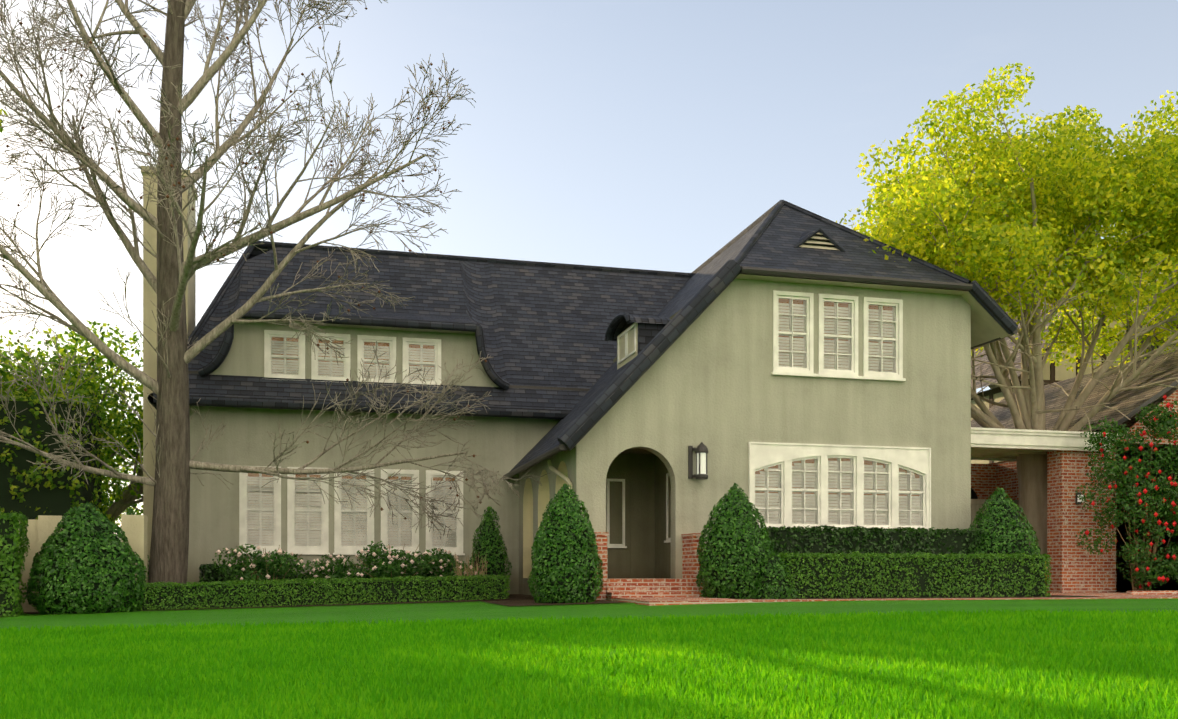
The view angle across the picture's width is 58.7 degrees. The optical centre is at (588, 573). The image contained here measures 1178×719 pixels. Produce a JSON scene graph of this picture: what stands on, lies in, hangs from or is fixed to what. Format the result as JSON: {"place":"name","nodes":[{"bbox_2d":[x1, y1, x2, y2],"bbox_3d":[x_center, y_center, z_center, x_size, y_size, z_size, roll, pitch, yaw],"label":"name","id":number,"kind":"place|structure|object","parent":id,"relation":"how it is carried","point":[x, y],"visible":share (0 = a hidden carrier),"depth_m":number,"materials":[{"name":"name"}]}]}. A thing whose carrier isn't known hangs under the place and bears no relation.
{"place":"outdoors","nodes":[
{"label":"outdoors","id":0,"kind":"place"},
{"bbox_2d":[0,597,1177,718],"bbox_3d":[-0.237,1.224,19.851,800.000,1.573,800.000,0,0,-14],"label":"lawn","id":1,"kind":"structure","parent":0,"point":[474,610],"depth_m":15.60,"materials":[{"name":"green plant"}]},
{"bbox_2d":[0,108,7,132],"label":"tree leaves","id":2,"kind":"object","parent":1,"relation":"on","point":[1,121],"visible":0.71,"depth_m":20.73,"materials":[{"name":"green plant"}]},
{"bbox_2d":[0,333,104,425],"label":"tree","id":3,"kind":"object","parent":1,"relation":"on","point":[47,379],"visible":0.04,"depth_m":25.09,"materials":[{"name":"green plant"}]},
{"bbox_2d":[0,377,122,536],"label":"tree","id":4,"kind":"object","parent":1,"relation":"on","point":[27,491],"visible":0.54,"depth_m":21.28,"materials":[{"name":"green plant"}]},
{"bbox_2d":[0,320,142,525],"bbox_3d":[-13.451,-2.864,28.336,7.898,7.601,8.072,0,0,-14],"label":"tree","id":5,"kind":"object","parent":1,"relation":"on","point":[132,423],"depth_m":26.52,"materials":[{"name":"green plant"}]},
{"bbox_2d":[18,515,146,611],"bbox_3d":[-13.367,0.073,18.837,10.050,2.381,0.400,0,0,-14],"label":"fence","id":6,"kind":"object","parent":1,"relation":"on","point":[41,529],"depth_m":19.49,"materials":[{"name":"white paint"}]},
{"bbox_2d":[0,0,549,586],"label":"bare tree","id":7,"kind":"object","parent":1,"relation":"on","point":[174,464],"visible":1,"depth_m":21.08,"materials":[{"name":"brown plant"}]},
{"bbox_2d":[0,511,1051,616],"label":"box hedges","id":8,"kind":"object","parent":1,"relation":"on","point":[854,574],"visible":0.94,"depth_m":19.32,"materials":[{"name":"green plant"}]},
{"bbox_2d":[141,166,970,600],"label":"house walls","id":9,"kind":"structure","parent":1,"relation":"on","point":[715,388],"depth_m":21.82,"materials":[{"name":"paint"}]},
{"bbox_2d":[148,200,1017,491],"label":"house roof","id":10,"kind":"structure","parent":9,"relation":"on","point":[546,334],"depth_m":25.31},
{"bbox_2d":[239,290,930,554],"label":"house windows","id":11,"kind":"structure","parent":9,"relation":"in","point":[805,485],"depth_m":21.65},
{"bbox_2d":[617,324,635,363],"bbox_3d":[0.948,-5.064,23.144,0.280,0.610,1.360,0,0,-14],"label":"dormer window","id":12,"kind":"structure","parent":9,"relation":"attached to","point":[625,333],"depth_m":23.06,"materials":[{"name":"white paint"}]},
{"bbox_2d":[688,442,708,479],"bbox_3d":[2.144,-2.191,20.321,0.260,0.710,0.386,0,0,-38],"label":"porch lantern","id":13,"kind":"object","parent":9,"relation":"attached to","point":[701,450],"visible":1,"depth_m":20.20,"materials":[{"name":"metal"}]},
{"bbox_2d":[1,591,1177,616],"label":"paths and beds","id":14,"kind":"object","parent":1,"relation":"on","point":[519,600],"visible":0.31,"depth_m":18.64,"materials":[{"name":"soil"}]},
{"bbox_2d":[211,541,477,584],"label":"flowering shrubs","id":15,"kind":"object","parent":14,"relation":"on","point":[267,565],"visible":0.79,"depth_m":22.24,"materials":[{"name":"green plant"}]},
{"bbox_2d":[451,553,487,576],"bbox_3d":[-2.555,0.031,22.582,0.738,1.027,0.623,0,0,3],"label":"dry shrub","id":16,"kind":"object","parent":14,"relation":"on","point":[471,572],"visible":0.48,"depth_m":22.53,"materials":[{"name":"brown plant"}]},
{"bbox_2d":[26,483,1039,614],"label":"conical shrubs","id":17,"kind":"object","parent":14,"relation":"on","point":[85,564],"visible":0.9,"depth_m":18.44,"materials":[{"name":"green plant"}]},
{"bbox_2d":[199,524,984,584],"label":"dark hedges","id":18,"kind":"object","parent":1,"relation":"on","point":[827,539],"visible":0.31,"depth_m":20.46,"materials":[{"name":"green plant"}]},
{"bbox_2d":[836,63,1177,585],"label":"tree","id":19,"kind":"object","parent":1,"relation":"on","point":[1073,186],"depth_m":23.66,"materials":[{"name":"plant"}]},
{"bbox_2d":[971,260,1177,592],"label":"neighboring house","id":20,"kind":"structure","parent":1,"relation":"on","point":[995,452],"depth_m":24.26,"materials":[{"name":"red brick"}]},
{"bbox_2d":[1052,251,1177,357],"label":"tree leaves","id":21,"kind":"object","parent":1,"relation":"on","point":[1144,338],"depth_m":32.87,"materials":[{"name":"green plant"}]},
{"bbox_2d":[1075,395,1177,590],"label":"rose bush","id":22,"kind":"object","parent":1,"relation":"on","point":[1163,424],"visible":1,"depth_m":23.08,"materials":[{"name":"green plant"}]},
{"bbox_2d":[0,0,1177,533],"label":"sky","id":23,"kind":"structure","parent":0,"point":[632,134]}
]}

